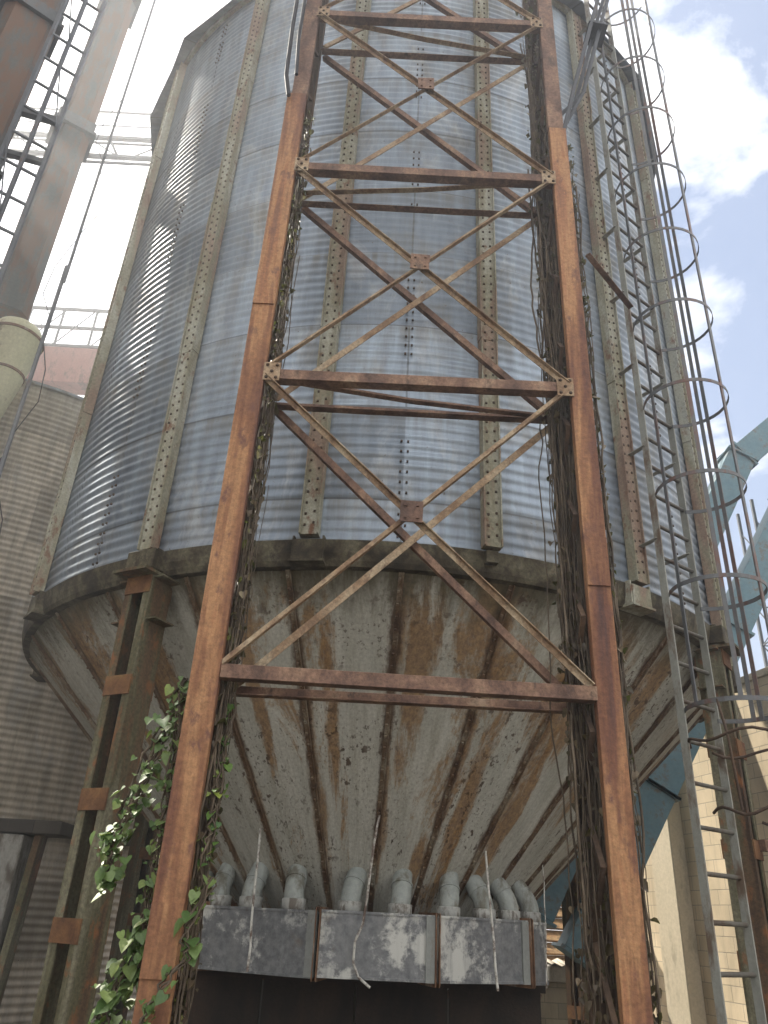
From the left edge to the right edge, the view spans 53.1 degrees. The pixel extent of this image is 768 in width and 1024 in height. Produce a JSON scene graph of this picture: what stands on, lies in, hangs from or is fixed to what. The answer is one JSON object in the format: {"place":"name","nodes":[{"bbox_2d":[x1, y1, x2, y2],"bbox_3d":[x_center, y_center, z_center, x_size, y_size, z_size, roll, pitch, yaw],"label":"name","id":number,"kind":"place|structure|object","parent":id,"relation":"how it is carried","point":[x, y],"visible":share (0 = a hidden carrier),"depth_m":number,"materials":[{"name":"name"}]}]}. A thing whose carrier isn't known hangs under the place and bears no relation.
{"place":"outdoors","nodes":[
{"label":"outdoors","id":0,"kind":"place"},
{"bbox_2d":[26,306,107,394],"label":"conveyor bridge","id":1,"kind":"structure","parent":0,"point":[69,367],"depth_m":17.93,"materials":[{"name":"metal"}]},
{"bbox_2d":[6,107,151,165],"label":"conveyor bridge","id":2,"kind":"structure","parent":0,"point":[115,155],"depth_m":18.07,"materials":[{"name":"metal"}]},
{"bbox_2d":[258,979,448,1023],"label":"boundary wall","id":3,"kind":"structure","parent":0,"point":[262,993],"depth_m":11.70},
{"bbox_2d":[0,0,767,930],"label":"sky","id":4,"kind":"structure","parent":0,"point":[712,55],"materials":[{"name":"white"}]},
{"label":"ground","id":5,"kind":"structure","parent":0,"visible":0},
{"bbox_2d":[0,833,47,1005],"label":"concrete post","id":6,"kind":"object","parent":5,"relation":"on","point":[21,855],"visible":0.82,"depth_m":8.11,"materials":[{"name":"grey concrete"}]},
{"bbox_2d":[0,818,74,838],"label":"lintel beam","id":7,"kind":"structure","parent":6,"relation":"on","point":[48,828],"depth_m":8.29,"materials":[{"name":"grey concrete"}]},
{"bbox_2d":[0,0,107,286],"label":"access frame","id":8,"kind":"object","parent":5,"relation":"on","point":[29,142],"visible":1,"depth_m":11.64,"materials":[{"name":"metal"}]},
{"bbox_2d":[0,0,141,319],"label":"bucket elevator","id":9,"kind":"object","parent":5,"relation":"on","point":[25,26],"visible":0.88,"depth_m":12.97,"materials":[{"name":"paint"}]},
{"bbox_2d":[0,316,43,419],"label":"cream cone","id":10,"kind":"object","parent":9,"relation":"attached to","point":[20,338],"visible":0.92,"depth_m":11.75,"materials":[{"name":"paint"}]},
{"bbox_2d":[0,0,155,532],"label":"cable","id":11,"kind":"object","parent":5,"relation":"on","point":[63,279],"visible":1,"depth_m":10.66,"materials":[{"name":"metal"}]},
{"bbox_2d":[0,378,160,1023],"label":"grain silo","id":12,"kind":"object","parent":5,"relation":"on","point":[45,747],"visible":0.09,"depth_m":11.12,"materials":[{"name":"grey metal"}]},
{"bbox_2d":[187,971,545,1023],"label":"pit screen","id":13,"kind":"object","parent":5,"relation":"on","point":[222,997],"visible":0.68,"depth_m":7.04,"materials":[{"name":"metal"}]},
{"bbox_2d":[132,0,653,1023],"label":"lattice tower","id":14,"kind":"structure","parent":5,"relation":"on","point":[212,668],"depth_m":5.39,"materials":[{"name":"brown metal"}]},
{"bbox_2d":[88,915,183,1023],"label":"ivy vine","id":15,"kind":"object","parent":14,"relation":"attached to","point":[110,994],"visible":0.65,"depth_m":3.98,"materials":[{"name":"green plant"}]},
{"bbox_2d":[89,676,188,901],"bbox_3d":[-1.406,1.586,4.488,0.506,1.265,0.253,-1,-28,7],"label":"ivy vine","id":16,"kind":"object","parent":14,"relation":"attached to","point":[109,855],"visible":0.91,"depth_m":4.44,"materials":[{"name":"green plant"}]},
{"bbox_2d":[118,692,186,1003],"bbox_3d":[-1.248,1.812,4.311,0.212,1.605,0.163,3,-28,0],"label":"ivy vine","id":17,"kind":"object","parent":14,"relation":"attached to","point":[153,847],"visible":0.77,"depth_m":4.30,"materials":[{"name":"green plant"}]},
{"bbox_2d":[139,875,216,1023],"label":"ivy vine","id":18,"kind":"object","parent":14,"relation":"attached to","point":[192,951],"visible":1,"depth_m":3.81,"materials":[{"name":"green plant"}]},
{"bbox_2d":[189,692,236,910],"bbox_3d":[-0.958,1.590,4.314,0.173,1.171,0.164,3,-28,0],"label":"ivy vine","id":19,"kind":"object","parent":14,"relation":"attached to","point":[212,814],"visible":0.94,"depth_m":4.29,"materials":[{"name":"green plant"}]},
{"bbox_2d":[170,111,314,1023],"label":"dry vine","id":20,"kind":"object","parent":14,"relation":"attached to","point":[242,593],"visible":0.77,"depth_m":5.04,"materials":[{"name":"brown plant"}]},
{"bbox_2d":[284,0,305,96],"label":"conduit pair","id":21,"kind":"object","parent":14,"relation":"attached to","point":[287,65],"visible":1,"depth_m":7.35},
{"bbox_2d":[515,0,619,1023],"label":"dry vine","id":22,"kind":"object","parent":14,"relation":"attached to","point":[555,431],"visible":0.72,"depth_m":5.11,"materials":[{"name":"brown plant"}]},
{"bbox_2d":[562,0,608,129],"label":"twin spout","id":23,"kind":"object","parent":14,"relation":"attached to","point":[596,30],"visible":0.91,"depth_m":7.73,"materials":[{"name":"metal"}]},
{"bbox_2d":[567,144,661,1023],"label":"dry vine","id":24,"kind":"object","parent":14,"relation":"attached to","point":[639,822],"visible":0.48,"depth_m":4.80,"materials":[{"name":"brown plant"}]},
{"bbox_2d":[22,0,767,1023],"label":"grain silo","id":25,"kind":"object","parent":5,"relation":"on","point":[110,636],"visible":0.62,"depth_m":7.04,"materials":[{"name":"grey metal"}]},
{"bbox_2d":[197,815,548,991],"bbox_3d":[-0.759,4.104,8.141,3.135,1.311,4.824,18,-32,-27],"label":"aeration duct","id":26,"kind":"object","parent":25,"relation":"attached to","point":[399,941],"visible":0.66,"depth_m":6.65,"materials":[{"name":"grey metal"}]},
{"bbox_2d":[537,417,767,928],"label":"grain chute","id":27,"kind":"object","parent":25,"relation":"attached to","point":[751,448],"visible":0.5,"depth_m":14.08,"materials":[{"name":"blue paint"}]},
{"bbox_2d":[551,499,767,968],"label":"grain chute","id":28,"kind":"object","parent":25,"relation":"attached to","point":[660,786],"visible":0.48,"depth_m":11.36,"materials":[{"name":"blue paint"}]},
{"bbox_2d":[577,0,767,1023],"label":"caged ladder","id":29,"kind":"object","parent":25,"relation":"attached to","point":[704,874],"visible":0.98,"depth_m":6.83,"materials":[{"name":"grey metal"}]},
{"bbox_2d":[757,839,767,851],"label":"tie beam","id":30,"kind":"structure","parent":25,"relation":"attached to","point":[763,845],"depth_m":6.53,"materials":[{"name":"brown metal"}]},
{"bbox_2d":[540,982,567,1023],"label":"boundary wall","id":31,"kind":"structure","parent":5,"relation":"on","point":[554,1004],"depth_m":11.52,"materials":[{"name":"beige brick"}]},
{"bbox_2d":[547,964,565,982],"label":"concrete block","id":32,"kind":"structure","parent":31,"relation":"on","point":[556,972],"depth_m":11.52,"materials":[{"name":"grey concrete"}]},
{"bbox_2d":[547,958,564,966],"bbox_3d":[3.086,6.978,11.899,1.202,0.109,1.000,3,-28,0],"label":"corrugated sheet","id":33,"kind":"object","parent":32,"relation":"on","point":[559,962],"visible":0.1,"depth_m":11.71,"materials":[{"name":"white metal"}]},
{"bbox_2d":[546,904,564,982],"bbox_3d":[3.081,7.035,12.915,1.879,3.139,1.956,3,-28,0],"label":"lean to roof","id":34,"kind":"object","parent":5,"relation":"on","point":[553,935],"depth_m":12.43,"materials":[{"name":"brown metal"}]},
{"bbox_2d":[644,666,767,1023],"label":"block wall","id":35,"kind":"structure","parent":5,"relation":"on","point":[680,947],"depth_m":11.46,"materials":[{"name":"paint"}]},
{"bbox_2d":[736,499,767,666],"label":"lattice mast","id":36,"kind":"object","parent":5,"relation":"on","point":[758,623],"visible":0.36,"depth_m":14.44,"materials":[{"name":"metal"}]}
]}

